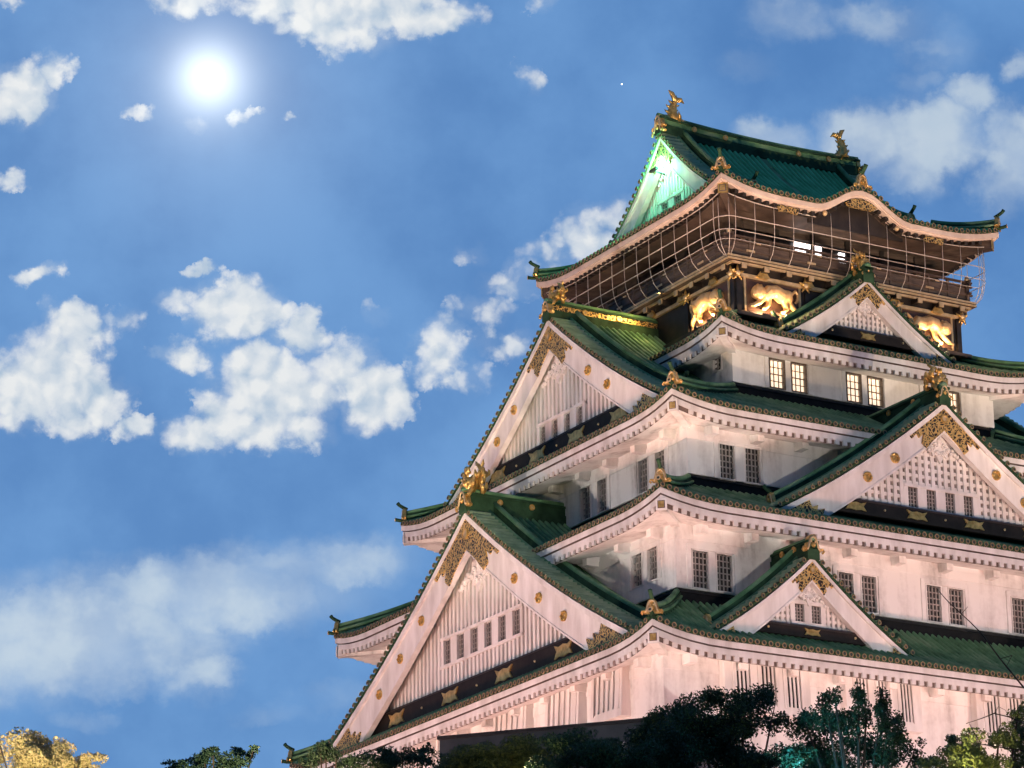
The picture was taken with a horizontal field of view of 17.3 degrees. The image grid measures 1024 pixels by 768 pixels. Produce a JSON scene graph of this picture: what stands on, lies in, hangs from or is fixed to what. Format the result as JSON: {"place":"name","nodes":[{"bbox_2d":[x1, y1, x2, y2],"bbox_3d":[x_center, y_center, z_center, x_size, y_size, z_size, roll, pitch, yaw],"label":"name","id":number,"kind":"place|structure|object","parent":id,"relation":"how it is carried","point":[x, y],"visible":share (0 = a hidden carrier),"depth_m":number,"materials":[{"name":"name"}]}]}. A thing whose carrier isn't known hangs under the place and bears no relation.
{"place":"outdoors","nodes":[
{"label":"outdoors","id":0,"kind":"place"},
{"bbox_2d":[0,0,1023,767],"label":"sky","id":1,"kind":"structure","parent":0,"point":[269,313],"materials":[{"name":"blue"}]},
{"bbox_2d":[193,62,224,92],"bbox_3d":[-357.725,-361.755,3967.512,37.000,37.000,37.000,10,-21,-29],"label":"moon","id":2,"kind":"object","parent":1,"relation":"in","point":[208,77],"visible":1,"depth_m":3954.52,"materials":[{"name":"white"}]},
{"bbox_2d":[281,90,1023,767],"bbox_3d":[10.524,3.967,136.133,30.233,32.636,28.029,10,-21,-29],"label":"castle keep","id":3,"kind":"structure","parent":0,"point":[751,426],"depth_m":126.91,"materials":[{"name":"paint"}]},
{"bbox_2d":[580,482,592,522],"bbox_3d":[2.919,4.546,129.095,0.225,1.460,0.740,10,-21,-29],"label":"window","id":4,"kind":"structure","parent":3,"relation":"in","point":[588,512],"depth_m":129.16,"materials":[{"name":"white paint"}]},
{"bbox_2d":[596,475,609,514],"bbox_3d":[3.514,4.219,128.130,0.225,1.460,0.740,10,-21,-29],"label":"window","id":5,"kind":"structure","parent":3,"relation":"in","point":[603,484],"depth_m":128.22,"materials":[{"name":"white paint"}]},
{"bbox_2d":[631,546,642,589],"bbox_3d":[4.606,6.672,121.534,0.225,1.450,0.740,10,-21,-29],"label":"window","id":6,"kind":"structure","parent":3,"relation":"in","point":[639,558],"depth_m":121.63,"materials":[{"name":"white paint"}]},
{"bbox_2d":[637,454,648,495],"bbox_3d":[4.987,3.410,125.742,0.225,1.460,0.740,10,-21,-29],"label":"window","id":7,"kind":"structure","parent":3,"relation":"in","point":[645,464],"depth_m":125.83,"materials":[{"name":"white paint"}]},
{"bbox_2d":[646,540,658,582],"bbox_3d":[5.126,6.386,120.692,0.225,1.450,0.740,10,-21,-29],"label":"window","id":8,"kind":"structure","parent":3,"relation":"in","point":[654,551],"depth_m":120.80,"materials":[{"name":"white paint"}]},
{"bbox_2d":[654,446,665,483],"bbox_3d":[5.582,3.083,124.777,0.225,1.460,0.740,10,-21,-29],"label":"window","id":9,"kind":"structure","parent":3,"relation":"in","point":[661,454],"depth_m":124.97,"materials":[{"name":"white paint"}]},
{"bbox_2d":[691,549,709,589],"bbox_3d":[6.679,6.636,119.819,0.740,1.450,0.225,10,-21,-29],"label":"window","id":10,"kind":"structure","parent":3,"relation":"in","point":[699,577],"depth_m":119.86,"materials":[{"name":"white paint"}]},
{"bbox_2d":[712,354,722,373],"bbox_3d":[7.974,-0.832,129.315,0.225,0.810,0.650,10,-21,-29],"label":"window","id":11,"kind":"structure","parent":3,"relation":"in","point":[719,360],"depth_m":129.41,"materials":[{"name":"white paint"}]},
{"bbox_2d":[715,552,733,593],"bbox_3d":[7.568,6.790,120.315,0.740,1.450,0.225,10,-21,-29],"label":"window","id":12,"kind":"structure","parent":3,"relation":"in","point":[723,580],"depth_m":120.36,"materials":[{"name":"white paint"}]},
{"bbox_2d":[718,440,736,481],"bbox_3d":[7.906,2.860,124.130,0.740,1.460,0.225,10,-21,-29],"label":"window","id":13,"kind":"structure","parent":3,"relation":"in","point":[725,452],"depth_m":124.15,"materials":[{"name":"white paint"}]},
{"bbox_2d":[744,445,761,485],"bbox_3d":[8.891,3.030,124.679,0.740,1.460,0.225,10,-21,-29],"label":"window","id":14,"kind":"structure","parent":3,"relation":"in","point":[750,455],"depth_m":124.70,"materials":[{"name":"white paint"}]},
{"bbox_2d":[769,357,785,389],"bbox_3d":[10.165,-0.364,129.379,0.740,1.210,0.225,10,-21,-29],"label":"window","id":15,"kind":"structure","parent":3,"relation":"in","point":[775,377],"depth_m":129.44,"materials":[{"name":"beige glass"}]},
{"bbox_2d":[790,362,807,393],"bbox_3d":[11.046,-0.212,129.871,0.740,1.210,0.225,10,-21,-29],"label":"window","id":16,"kind":"structure","parent":3,"relation":"in","point":[797,372],"depth_m":129.95,"materials":[{"name":"beige glass"}]},
{"bbox_2d":[837,570,854,599],"bbox_3d":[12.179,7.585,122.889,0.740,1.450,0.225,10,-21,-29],"label":"window","id":17,"kind":"structure","parent":3,"relation":"in","point":[846,580],"depth_m":123.06,"materials":[{"name":"white paint"}]},
{"bbox_2d":[846,372,862,403],"bbox_3d":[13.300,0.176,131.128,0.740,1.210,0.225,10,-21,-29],"label":"window","id":18,"kind":"structure","parent":3,"relation":"in","point":[852,389],"depth_m":131.19,"materials":[{"name":"beige glass"}]},
{"bbox_2d":[860,574,878,613],"bbox_3d":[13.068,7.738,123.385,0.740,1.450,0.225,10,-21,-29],"label":"window","id":19,"kind":"structure","parent":3,"relation":"in","point":[867,597],"depth_m":123.42,"materials":[{"name":"white paint"}]},
{"bbox_2d":[867,376,883,407],"bbox_3d":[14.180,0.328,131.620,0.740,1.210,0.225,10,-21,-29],"label":"window","id":20,"kind":"structure","parent":3,"relation":"in","point":[873,386],"depth_m":131.67,"materials":[{"name":"beige glass"}]},
{"bbox_2d":[925,583,943,623],"bbox_3d":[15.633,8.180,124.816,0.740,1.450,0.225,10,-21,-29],"label":"window","id":21,"kind":"structure","parent":3,"relation":"in","point":[932,593],"depth_m":124.85,"materials":[{"name":"white paint"}]},
{"bbox_2d":[949,391,960,416],"bbox_3d":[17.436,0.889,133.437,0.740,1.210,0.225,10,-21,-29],"label":"window","id":22,"kind":"structure","parent":3,"relation":"in","point":[953,402],"depth_m":133.62,"materials":[{"name":"beige glass"}]},
{"bbox_2d":[947,587,965,626],"bbox_3d":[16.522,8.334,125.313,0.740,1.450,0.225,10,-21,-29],"label":"window","id":23,"kind":"structure","parent":3,"relation":"in","point":[954,596],"depth_m":125.34,"materials":[{"name":"white paint"}]},
{"bbox_2d":[1010,596,1023,634],"bbox_3d":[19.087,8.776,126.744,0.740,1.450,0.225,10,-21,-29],"label":"window","id":24,"kind":"structure","parent":3,"relation":"in","point":[1017,611],"depth_m":126.75,"materials":[{"name":"white paint"}]},
{"label":"ground","id":25,"kind":"structure","parent":0,"visible":0},
{"bbox_2d":[0,727,108,767],"bbox_3d":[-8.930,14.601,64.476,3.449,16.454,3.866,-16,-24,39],"label":"golden tree","id":26,"kind":"object","parent":25,"relation":"on","point":[34,752],"visible":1,"depth_m":66.77,"materials":[{"name":"yellow plant"}]},
{"bbox_2d":[160,744,260,767],"bbox_3d":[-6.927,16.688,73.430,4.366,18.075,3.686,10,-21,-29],"label":"pine tree","id":27,"kind":"object","parent":25,"relation":"on","point":[203,757],"visible":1,"depth_m":75.85,"materials":[{"name":"green plant"}]},
{"bbox_2d":[298,740,359,767],"bbox_3d":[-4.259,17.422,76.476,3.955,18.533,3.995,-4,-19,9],"label":"broadleaf tree","id":28,"kind":"object","parent":25,"relation":"on","point":[325,751],"visible":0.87,"depth_m":78.47,"materials":[{"name":"green plant"}]},
{"bbox_2d":[340,742,449,767],"bbox_3d":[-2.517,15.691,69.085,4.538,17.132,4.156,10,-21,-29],"label":"broadleaf tree","id":29,"kind":"object","parent":25,"relation":"on","point":[388,758],"visible":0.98,"depth_m":71.22,"materials":[{"name":"green plant"}]},
{"bbox_2d":[436,731,574,767],"bbox_3d":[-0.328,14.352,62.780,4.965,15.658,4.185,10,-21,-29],"label":"broadleaf tree","id":30,"kind":"object","parent":25,"relation":"on","point":[515,753],"visible":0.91,"depth_m":64.36,"materials":[{"name":"green plant"}]},
{"bbox_2d":[437,718,724,767],"bbox_3d":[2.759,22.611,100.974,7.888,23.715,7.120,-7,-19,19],"label":"lift annex","id":31,"kind":"object","parent":25,"relation":"on","point":[612,729],"visible":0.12,"depth_m":101.68,"materials":[{"name":"black glass"}]},
{"bbox_2d":[524,726,667,767],"bbox_3d":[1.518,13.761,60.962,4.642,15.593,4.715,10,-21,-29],"label":"broadleaf tree","id":32,"kind":"object","parent":25,"relation":"on","point":[579,751],"visible":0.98,"depth_m":61.89,"materials":[{"name":"green plant"}]},
{"bbox_2d":[623,691,723,767],"bbox_3d":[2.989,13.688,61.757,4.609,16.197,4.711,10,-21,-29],"label":"broadleaf tree","id":33,"kind":"object","parent":25,"relation":"on","point":[654,726],"visible":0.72,"depth_m":63.04,"materials":[{"name":"green plant"}]},
{"bbox_2d":[665,682,789,767],"bbox_3d":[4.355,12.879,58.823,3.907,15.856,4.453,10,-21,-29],"label":"broadleaf tree","id":34,"kind":"object","parent":25,"relation":"on","point":[722,735],"visible":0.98,"depth_m":60.78,"materials":[{"name":"green plant"}]},
{"bbox_2d":[764,680,926,767],"bbox_3d":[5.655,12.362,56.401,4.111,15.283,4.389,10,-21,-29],"label":"broadleaf tree","id":35,"kind":"object","parent":25,"relation":"on","point":[878,752],"visible":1,"depth_m":58.23,"materials":[{"name":"green plant"}]},
{"bbox_2d":[915,700,1023,767],"bbox_3d":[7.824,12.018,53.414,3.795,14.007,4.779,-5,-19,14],"label":"broadleaf tree","id":36,"kind":"object","parent":25,"relation":"on","point":[963,753],"visible":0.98,"depth_m":54.56,"materials":[{"name":"green plant"}]},
{"bbox_2d":[937,589,1023,750],"bbox_3d":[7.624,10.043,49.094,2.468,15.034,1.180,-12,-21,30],"label":"bare tree","id":37,"kind":"object","parent":25,"relation":"on","point":[1015,677],"visible":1,"depth_m":51.19,"materials":[{"name":"brown plant"}]}
]}

